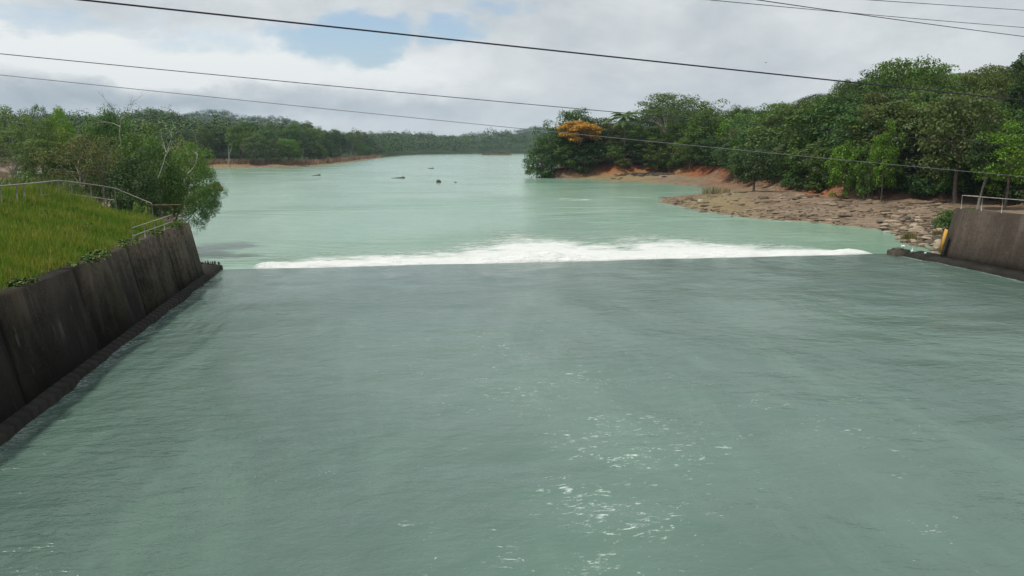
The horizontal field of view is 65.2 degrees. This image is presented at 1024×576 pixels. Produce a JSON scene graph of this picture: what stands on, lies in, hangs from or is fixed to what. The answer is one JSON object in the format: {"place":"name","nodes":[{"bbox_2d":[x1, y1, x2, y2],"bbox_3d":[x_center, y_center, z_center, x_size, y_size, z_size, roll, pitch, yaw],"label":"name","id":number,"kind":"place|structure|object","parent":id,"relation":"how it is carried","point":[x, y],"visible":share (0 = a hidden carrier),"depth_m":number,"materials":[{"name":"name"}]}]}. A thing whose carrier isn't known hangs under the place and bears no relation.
{"place":"outdoors","nodes":[
{"label":"outdoors","id":0,"kind":"place"},
{"bbox_2d":[0,165,105,202],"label":"cane grass","id":1,"kind":"structure","parent":0,"point":[48,183],"depth_m":42.34,"materials":[{"name":"green plant"}]},
{"bbox_2d":[17,154,937,269],"bbox_3d":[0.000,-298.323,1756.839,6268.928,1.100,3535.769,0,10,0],"label":"river water","id":2,"kind":"structure","parent":0,"point":[364,207],"depth_m":89.67,"materials":[{"name":"teal liquid"}]},
{"bbox_2d":[253,231,871,268],"bbox_3d":[1.161,-4.654,68.332,43.001,1.190,35.880,-2,10,-10],"label":"weir foam","id":3,"kind":"object","parent":2,"relation":"on","point":[518,250],"visible":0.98,"depth_m":55.62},
{"bbox_2d":[0,254,1023,575],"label":"channel water","id":4,"kind":"structure","parent":0,"point":[856,414],"depth_m":20.24,"materials":[{"name":"teal liquid"}]},
{"bbox_2d":[0,115,1023,284],"bbox_3d":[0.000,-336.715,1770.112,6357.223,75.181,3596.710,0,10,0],"label":"ground","id":5,"kind":"structure","parent":0,"point":[701,175],"depth_m":112.99,"materials":[{"name":"brown soil"}]},
{"bbox_2d":[0,105,42,176],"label":"tree","id":6,"kind":"object","parent":5,"relation":"on","point":[14,125],"visible":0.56,"depth_m":64.61,"materials":[{"name":"green plant"}]},
{"bbox_2d":[0,127,49,176],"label":"tree","id":7,"kind":"object","parent":5,"relation":"on","point":[19,157],"visible":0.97,"depth_m":56.14,"materials":[{"name":"green plant"}]},
{"bbox_2d":[23,104,56,175],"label":"tree","id":8,"kind":"object","parent":5,"relation":"on","point":[36,106],"visible":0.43,"depth_m":62.57,"materials":[{"name":"green plant"}]},
{"bbox_2d":[13,118,73,182],"bbox_3d":[-35.864,-8.357,61.383,3.965,9.144,4.336,4,11,22],"label":"tree","id":9,"kind":"object","parent":5,"relation":"on","point":[38,135],"visible":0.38,"depth_m":60.60,"materials":[{"name":"green plant"}]},
{"bbox_2d":[39,104,85,179],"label":"tree","id":10,"kind":"object","parent":5,"relation":"on","point":[57,117],"visible":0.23,"depth_m":72.06,"materials":[{"name":"green plant"}]},
{"bbox_2d":[29,130,123,187],"bbox_3d":[-27.725,-7.139,51.400,5.479,5.874,4.569,-3,10,-18],"label":"tree","id":11,"kind":"object","parent":5,"relation":"on","point":[59,159],"visible":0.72,"depth_m":50.87,"materials":[{"name":"green plant"}]},
{"bbox_2d":[51,128,123,204],"bbox_3d":[-32.446,-7.843,61.915,5.692,8.936,4.506,-3,10,-15],"label":"tree","id":12,"kind":"object","parent":5,"relation":"on","point":[75,170],"visible":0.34,"depth_m":60.65,"materials":[{"name":"green plant"}]},
{"bbox_2d":[0,181,175,290],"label":"grass","id":13,"kind":"structure","parent":5,"relation":"on","point":[40,237],"depth_m":32.48,"materials":[{"name":"green plant"}]},
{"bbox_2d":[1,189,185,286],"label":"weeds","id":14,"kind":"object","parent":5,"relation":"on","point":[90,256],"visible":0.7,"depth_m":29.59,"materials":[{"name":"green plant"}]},
{"bbox_2d":[72,131,132,207],"bbox_3d":[-25.517,-6.413,50.502,3.155,6.965,3.439,1,10,3],"label":"tree","id":15,"kind":"object","parent":5,"relation":"on","point":[104,173],"visible":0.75,"depth_m":49.98,"materials":[{"name":"green plant"}]},
{"bbox_2d":[58,180,152,214],"bbox_3d":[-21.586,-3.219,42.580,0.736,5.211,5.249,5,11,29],"label":"railing","id":16,"kind":"object","parent":5,"relation":"on","point":[103,193],"visible":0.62,"depth_m":42.50,"materials":[{"name":"grey metal"}]},
{"bbox_2d":[71,102,148,199],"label":"tree","id":17,"kind":"object","parent":5,"relation":"on","point":[99,129],"visible":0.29,"depth_m":66.21,"materials":[{"name":"green plant"}]},
{"bbox_2d":[0,222,222,445],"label":"retaining wall","id":18,"kind":"structure","parent":5,"relation":"on","point":[64,330],"depth_m":25.98,"materials":[{"name":"black concrete"}]},
{"bbox_2d":[103,186,138,211],"bbox_3d":[-23.999,-4.076,49.194,2.825,4.475,2.840,-8,13,-39],"label":"bank bush","id":19,"kind":"object","parent":5,"relation":"on","point":[123,198],"visible":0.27,"depth_m":48.52,"materials":[{"name":"green plant"}]},
{"bbox_2d":[96,147,167,217],"bbox_3d":[-23.841,-5.405,50.809,3.914,7.172,4.281,-9,14,-43],"label":"tree","id":20,"kind":"object","parent":5,"relation":"on","point":[143,182],"visible":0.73,"depth_m":50.15,"materials":[{"name":"green plant"}]},
{"bbox_2d":[106,120,168,215],"bbox_3d":[-26.544,-7.147,57.545,4.769,9.694,5.216,-2,10,-9],"label":"tree","id":21,"kind":"object","parent":5,"relation":"on","point":[136,142],"visible":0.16,"depth_m":56.58,"materials":[{"name":"green plant"}]},
{"bbox_2d":[127,135,189,221],"bbox_3d":[-24.773,-5.907,55.878,4.274,9.519,5.398,-9,13,-42],"label":"tree","id":22,"kind":"object","parent":5,"relation":"on","point":[172,178],"visible":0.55,"depth_m":54.96,"materials":[{"name":"green plant"}]},
{"bbox_2d":[160,142,218,221],"bbox_3d":[-24.110,-7.561,59.632,4.236,6.633,5.002,3,10,16],"label":"leaning tree","id":23,"kind":"object","parent":5,"relation":"on","point":[202,170],"visible":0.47,"depth_m":59.05,"materials":[{"name":"green plant"}]},
{"bbox_2d":[177,180,228,233],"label":"leaning tree","id":24,"kind":"object","parent":5,"relation":"on","point":[201,209],"visible":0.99,"depth_m":54.48,"materials":[{"name":"green plant"}]},
{"bbox_2d":[186,126,219,154],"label":"tree","id":25,"kind":"object","parent":5,"relation":"on","point":[206,143],"visible":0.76,"depth_m":321.64,"materials":[{"name":"green plant"}]},
{"bbox_2d":[206,125,234,158],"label":"tree","id":26,"kind":"object","parent":5,"relation":"on","point":[217,132],"visible":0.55,"depth_m":343.66,"materials":[{"name":"green plant"}]},
{"bbox_2d":[224,118,258,157],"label":"tree","id":27,"kind":"object","parent":5,"relation":"on","point":[237,139],"visible":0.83,"depth_m":323.10,"materials":[{"name":"green plant"}]},
{"bbox_2d":[239,131,266,163],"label":"tree","id":28,"kind":"object","parent":5,"relation":"on","point":[247,147],"visible":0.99,"depth_m":317.80,"materials":[{"name":"green plant"}]},
{"bbox_2d":[251,123,283,159],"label":"tree","id":29,"kind":"object","parent":5,"relation":"on","point":[266,131],"visible":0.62,"depth_m":336.51,"materials":[{"name":"green plant"}]},
{"bbox_2d":[264,138,285,161],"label":"tree","id":30,"kind":"object","parent":5,"relation":"on","point":[275,143],"visible":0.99,"depth_m":320.19,"materials":[{"name":"green plant"}]},
{"bbox_2d":[0,101,556,152],"bbox_3d":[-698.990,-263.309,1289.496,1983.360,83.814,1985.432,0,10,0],"label":"forest","id":31,"kind":"object","parent":5,"relation":"on","point":[173,122],"visible":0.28,"depth_m":725.58,"materials":[{"name":"green plant"}]},
{"bbox_2d":[186,154,383,164],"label":"bank","id":32,"kind":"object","parent":5,"relation":"on","point":[286,162],"visible":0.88,"depth_m":329.50,"materials":[{"name":"brown soil"}]},
{"bbox_2d":[276,138,300,159],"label":"tree","id":33,"kind":"object","parent":5,"relation":"on","point":[286,143],"visible":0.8,"depth_m":327.72,"materials":[{"name":"green plant"}]},
{"bbox_2d":[275,128,303,159],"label":"tree","id":34,"kind":"object","parent":5,"relation":"on","point":[285,133],"visible":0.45,"depth_m":366.30,"materials":[{"name":"green plant"}]},
{"bbox_2d":[297,124,320,158],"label":"tree","id":35,"kind":"object","parent":5,"relation":"on","point":[309,135],"visible":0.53,"depth_m":412.57,"materials":[{"name":"green plant"}]},
{"bbox_2d":[302,142,324,159],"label":"tree","id":36,"kind":"object","parent":5,"relation":"on","point":[312,151],"visible":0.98,"depth_m":376.67,"materials":[{"name":"green plant"}]},
{"bbox_2d":[0,53,1023,146],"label":"power cable","id":37,"kind":"object","parent":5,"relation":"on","point":[474,99],"visible":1,"depth_m":41.11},
{"bbox_2d":[3,75,1023,176],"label":"power cable","id":38,"kind":"object","parent":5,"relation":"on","point":[482,124],"visible":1,"depth_m":43.00,"materials":[{"name":"metal"}]},
{"bbox_2d":[521,149,551,176],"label":"bush","id":39,"kind":"object","parent":5,"relation":"on","point":[527,163],"visible":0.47,"depth_m":206.41,"materials":[{"name":"green plant"}]},
{"bbox_2d":[526,138,558,177],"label":"tree","id":40,"kind":"object","parent":5,"relation":"on","point":[533,159],"visible":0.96,"depth_m":202.51,"materials":[{"name":"green plant"}]},
{"bbox_2d":[529,119,569,171],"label":"rainforest tree","id":41,"kind":"object","parent":5,"relation":"on","point":[552,144],"visible":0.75,"depth_m":205.20,"materials":[{"name":"green plant"}]},
{"bbox_2d":[79,0,1023,100],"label":"power cable","id":42,"kind":"object","parent":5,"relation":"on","point":[519,46],"visible":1,"depth_m":38.65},
{"bbox_2d":[552,143,584,169],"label":"bush","id":43,"kind":"object","parent":5,"relation":"on","point":[560,155],"visible":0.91,"depth_m":202.99,"materials":[{"name":"green plant"}]},
{"bbox_2d":[553,107,593,162],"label":"rainforest tree","id":44,"kind":"object","parent":5,"relation":"on","point":[568,115],"visible":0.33,"depth_m":208.03,"materials":[{"name":"green plant"}]},
{"bbox_2d":[556,120,602,163],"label":"flowering tree","id":45,"kind":"object","parent":5,"relation":"on","point":[576,128],"visible":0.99,"depth_m":201.87,"materials":[{"name":"orange plant"}]},
{"bbox_2d":[570,144,597,174],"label":"bush","id":46,"kind":"object","parent":5,"relation":"on","point":[581,167],"visible":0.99,"depth_m":200.86,"materials":[{"name":"green plant"}]},
{"bbox_2d":[571,140,610,166],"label":"bush","id":47,"kind":"object","parent":5,"relation":"on","point":[593,147],"visible":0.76,"depth_m":203.21,"materials":[{"name":"green plant"}]},
{"bbox_2d":[587,117,623,162],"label":"rainforest tree","id":48,"kind":"object","parent":5,"relation":"on","point":[608,125],"visible":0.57,"depth_m":211.85,"materials":[{"name":"green plant"}]},
{"bbox_2d":[597,144,630,163],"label":"bush","id":49,"kind":"object","parent":5,"relation":"on","point":[613,153],"visible":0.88,"depth_m":203.04,"materials":[{"name":"green plant"}]},
{"bbox_2d":[606,129,637,160],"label":"rainforest tree","id":50,"kind":"object","parent":5,"relation":"on","point":[615,138],"visible":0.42,"depth_m":207.28,"materials":[{"name":"green plant"}]},
{"bbox_2d":[600,111,646,162],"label":"palm tree","id":51,"kind":"object","parent":5,"relation":"on","point":[624,117],"visible":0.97,"depth_m":200.76,"materials":[{"name":"green plant"}]},
{"bbox_2d":[617,142,657,163],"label":"rainforest tree","id":52,"kind":"object","parent":5,"relation":"on","point":[634,157],"visible":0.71,"depth_m":201.42,"materials":[{"name":"green plant"}]},
{"bbox_2d":[619,124,661,161],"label":"rainforest tree","id":53,"kind":"object","parent":5,"relation":"on","point":[649,134],"visible":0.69,"depth_m":204.34,"materials":[{"name":"green plant"}]},
{"bbox_2d":[611,162,677,178],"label":"dark stones","id":54,"kind":"object","parent":5,"relation":"on","point":[641,174],"visible":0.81,"depth_m":195.92,"materials":[{"name":"stone"}]},
{"bbox_2d":[633,137,671,162],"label":"bush","id":55,"kind":"object","parent":5,"relation":"on","point":[650,144],"visible":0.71,"depth_m":199.63,"materials":[{"name":"green plant"}]},
{"bbox_2d":[644,146,672,169],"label":"bush","id":56,"kind":"object","parent":5,"relation":"on","point":[654,165],"visible":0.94,"depth_m":197.62,"materials":[{"name":"green plant"}]},
{"bbox_2d":[633,92,707,161],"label":"rainforest tree","id":57,"kind":"object","parent":5,"relation":"on","point":[673,104],"visible":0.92,"depth_m":201.05,"materials":[{"name":"green plant"}]},
{"bbox_2d":[657,115,688,159],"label":"rainforest tree","id":58,"kind":"object","parent":5,"relation":"on","point":[676,128],"visible":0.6,"depth_m":198.25,"materials":[{"name":"green plant"}]},
{"bbox_2d":[670,131,705,168],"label":"rainforest tree","id":59,"kind":"object","parent":5,"relation":"on","point":[686,146],"visible":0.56,"depth_m":189.60,"materials":[{"name":"green plant"}]},
{"bbox_2d":[683,98,729,163],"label":"rainforest tree","id":60,"kind":"object","parent":5,"relation":"on","point":[702,130],"visible":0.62,"depth_m":186.44,"materials":[{"name":"green plant"}]},
{"bbox_2d":[689,135,723,165],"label":"rainforest tree","id":61,"kind":"object","parent":5,"relation":"on","point":[702,157],"visible":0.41,"depth_m":183.31,"materials":[{"name":"green plant"}]},
{"bbox_2d":[692,138,725,168],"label":"rainforest tree","id":62,"kind":"object","parent":5,"relation":"on","point":[707,152],"visible":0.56,"depth_m":179.58,"materials":[{"name":"green plant"}]},
{"bbox_2d":[711,136,746,176],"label":"rainforest tree","id":63,"kind":"object","parent":5,"relation":"on","point":[723,163],"visible":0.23,"depth_m":158.27,"materials":[{"name":"green plant"}]},
{"bbox_2d":[711,112,757,145],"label":"rainforest tree","id":64,"kind":"object","parent":5,"relation":"on","point":[722,128],"visible":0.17,"depth_m":180.97,"materials":[{"name":"green plant"}]},
{"bbox_2d":[727,147,782,190],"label":"shore tree","id":65,"kind":"object","parent":5,"relation":"on","point":[752,168],"visible":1,"depth_m":115.41,"materials":[{"name":"green plant"}]},
{"bbox_2d":[734,103,778,151],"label":"rainforest tree","id":66,"kind":"object","parent":5,"relation":"on","point":[740,137],"visible":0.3,"depth_m":147.64,"materials":[{"name":"green plant"}]},
{"bbox_2d":[749,138,795,183],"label":"rainforest tree","id":67,"kind":"object","parent":5,"relation":"on","point":[775,143],"visible":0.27,"depth_m":130.32,"materials":[{"name":"green plant"}]},
{"bbox_2d":[742,101,803,155],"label":"rainforest tree","id":68,"kind":"object","parent":5,"relation":"on","point":[766,132],"visible":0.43,"depth_m":137.81,"materials":[{"name":"green plant"}]},
{"bbox_2d":[770,129,816,173],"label":"rainforest tree","id":69,"kind":"object","parent":5,"relation":"on","point":[778,151],"visible":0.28,"depth_m":124.88,"materials":[{"name":"green plant"}]},
{"bbox_2d":[788,175,809,190],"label":"shore bush","id":70,"kind":"object","parent":5,"relation":"on","point":[801,184],"visible":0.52,"depth_m":116.27,"materials":[{"name":"green plant"}]},
{"bbox_2d":[657,166,954,250],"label":"rubble","id":71,"kind":"object","parent":5,"relation":"on","point":[925,226],"visible":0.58,"depth_m":87.83,"materials":[{"name":"stone"}]},
{"bbox_2d":[781,135,833,177],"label":"rainforest tree","id":72,"kind":"object","parent":5,"relation":"on","point":[793,152],"visible":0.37,"depth_m":118.70,"materials":[{"name":"green plant"}]},
{"bbox_2d":[795,138,838,180],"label":"rainforest tree","id":73,"kind":"object","parent":5,"relation":"on","point":[819,144],"visible":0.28,"depth_m":113.93,"materials":[{"name":"green plant"}]},
{"bbox_2d":[804,174,831,192],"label":"shore bush","id":74,"kind":"object","parent":5,"relation":"on","point":[816,185],"visible":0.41,"depth_m":110.13,"materials":[{"name":"green plant"}]},
{"bbox_2d":[775,93,865,165],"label":"rainforest tree","id":75,"kind":"object","parent":5,"relation":"on","point":[794,121],"visible":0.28,"depth_m":119.25,"materials":[{"name":"green plant"}]},
{"bbox_2d":[800,147,845,192],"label":"rainforest tree","id":76,"kind":"object","parent":5,"relation":"on","point":[817,172],"visible":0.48,"depth_m":109.47,"materials":[{"name":"green plant"}]},
{"bbox_2d":[801,92,868,160],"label":"rainforest tree","id":77,"kind":"object","parent":5,"relation":"on","point":[825,126],"visible":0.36,"depth_m":115.29,"materials":[{"name":"green plant"}]},
{"bbox_2d":[825,78,859,111],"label":"rainforest tree","id":78,"kind":"object","parent":5,"relation":"on","point":[842,91],"visible":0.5,"depth_m":124.03,"materials":[{"name":"green plant"}]},
{"bbox_2d":[821,144,865,197],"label":"rainforest tree","id":79,"kind":"object","parent":5,"relation":"on","point":[834,178],"visible":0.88,"depth_m":101.37,"materials":[{"name":"green plant"}]},
{"bbox_2d":[821,104,890,165],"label":"rainforest tree","id":80,"kind":"object","parent":5,"relation":"on","point":[842,119],"visible":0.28,"depth_m":105.94,"materials":[{"name":"green plant"}]},
{"bbox_2d":[846,142,882,199],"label":"rainforest tree","id":81,"kind":"object","parent":5,"relation":"on","point":[868,187],"visible":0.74,"depth_m":98.90,"materials":[{"name":"green plant"}]},
{"bbox_2d":[836,119,906,174],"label":"rainforest tree","id":82,"kind":"object","parent":5,"relation":"on","point":[852,139],"visible":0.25,"depth_m":103.64,"materials":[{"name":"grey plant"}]},
{"bbox_2d":[846,99,926,158],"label":"rainforest tree","id":83,"kind":"object","parent":5,"relation":"on","point":[876,115],"visible":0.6,"depth_m":99.92,"materials":[{"name":"green plant"}]},
{"bbox_2d":[867,118,905,200],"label":"rainforest tree","id":84,"kind":"object","parent":5,"relation":"on","point":[880,155],"visible":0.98,"depth_m":96.23,"materials":[{"name":"green plant"}]},
{"bbox_2d":[861,87,918,108],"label":"rainforest tree","id":85,"kind":"object","parent":5,"relation":"on","point":[878,99],"visible":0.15,"depth_m":127.25,"materials":[{"name":"green plant"}]},
{"bbox_2d":[860,101,931,177],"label":"rainforest tree","id":86,"kind":"object","parent":5,"relation":"on","point":[911,158],"visible":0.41,"depth_m":99.14,"materials":[{"name":"green plant"}]},
{"bbox_2d":[880,88,928,158],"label":"rainforest tree","id":87,"kind":"object","parent":5,"relation":"on","point":[895,95],"visible":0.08,"depth_m":108.96,"materials":[{"name":"green plant"}]},
{"bbox_2d":[887,173,930,194],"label":"shore bush","id":88,"kind":"object","parent":5,"relation":"on","point":[906,176],"visible":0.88,"depth_m":96.70,"materials":[{"name":"green plant"}]},
{"bbox_2d":[859,54,961,159],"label":"rainforest tree","id":89,"kind":"object","parent":5,"relation":"on","point":[927,77],"visible":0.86,"depth_m":116.76,"materials":[{"name":"green plant"}]},
{"bbox_2d":[881,86,946,174],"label":"rainforest tree","id":90,"kind":"object","parent":5,"relation":"on","point":[916,103],"visible":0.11,"depth_m":104.90,"materials":[{"name":"green plant"}]},
{"bbox_2d":[900,179,941,198],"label":"shore bush","id":91,"kind":"object","parent":5,"relation":"on","point":[927,191],"visible":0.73,"depth_m":96.17,"materials":[{"name":"green plant"}]},
{"bbox_2d":[913,157,947,183],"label":"shore bush","id":92,"kind":"object","parent":5,"relation":"on","point":[936,176],"visible":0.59,"depth_m":97.36,"materials":[{"name":"green plant"}]},
{"bbox_2d":[895,86,980,179],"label":"rainforest tree","id":93,"kind":"object","parent":5,"relation":"on","point":[928,118],"visible":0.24,"depth_m":97.82,"materials":[{"name":"green plant"}]},
{"bbox_2d":[931,209,954,231],"bbox_3d":[29.423,-4.353,53.407,2.636,1.845,2.746,5,11,27],"label":"shore scrub","id":94,"kind":"object","parent":5,"relation":"on","point":[945,220],"visible":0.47,"depth_m":53.44,"materials":[{"name":"green plant"}]},
{"bbox_2d":[920,85,983,119],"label":"rainforest tree","id":95,"kind":"object","parent":5,"relation":"on","point":[929,98],"visible":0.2,"depth_m":106.49,"materials":[{"name":"green plant"}]},
{"bbox_2d":[911,86,1010,202],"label":"rainforest tree","id":96,"kind":"object","parent":5,"relation":"on","point":[953,105],"visible":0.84,"depth_m":88.40,"materials":[{"name":"green plant"}]},
{"bbox_2d":[904,208,1023,281],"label":"retaining wall","id":97,"kind":"structure","parent":5,"relation":"on","point":[989,242],"depth_m":47.03,"materials":[{"name":"grey concrete"}]},
{"bbox_2d":[933,131,1023,194],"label":"rainforest tree","id":98,"kind":"object","parent":5,"relation":"on","point":[963,179],"visible":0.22,"depth_m":91.06,"materials":[{"name":"green plant"}]},
{"bbox_2d":[965,132,1003,209],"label":"rainforest tree","id":99,"kind":"object","parent":5,"relation":"on","point":[975,159],"visible":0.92,"depth_m":81.56,"materials":[{"name":"green plant"}]},
{"bbox_2d":[948,63,1021,123],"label":"rainforest tree","id":100,"kind":"object","parent":5,"relation":"on","point":[986,81],"visible":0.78,"depth_m":107.96,"materials":[{"name":"green plant"}]},
{"bbox_2d":[947,110,1023,169],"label":"rainforest tree","id":101,"kind":"object","parent":5,"relation":"on","point":[971,130],"visible":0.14,"depth_m":92.02,"materials":[{"name":"green plant"}]},
{"bbox_2d":[955,100,1023,167],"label":"rainforest tree","id":102,"kind":"object","parent":5,"relation":"on","point":[1016,111],"visible":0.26,"depth_m":100.19,"materials":[{"name":"green plant"}]},
{"bbox_2d":[970,119,1023,209],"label":"rainforest tree","id":103,"kind":"object","parent":5,"relation":"on","point":[1012,160],"visible":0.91,"depth_m":80.40,"materials":[{"name":"green plant"}]},
{"bbox_2d":[1002,50,1023,110],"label":"rainforest tree","id":104,"kind":"object","parent":5,"relation":"on","point":[1019,66],"visible":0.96,"depth_m":97.18,"materials":[{"name":"green plant"}]},
{"bbox_2d":[0,0,1023,139],"label":"sky","id":105,"kind":"structure","parent":0,"point":[794,41],"materials":[{"name":"white"}]},
{"bbox_2d":[712,0,1023,27],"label":"power cable","id":106,"kind":"object","parent":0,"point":[860,13],"visible":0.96,"depth_m":47.19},
{"bbox_2d":[759,0,1023,36],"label":"power cable","id":107,"kind":"object","parent":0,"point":[883,17],"visible":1,"depth_m":43.44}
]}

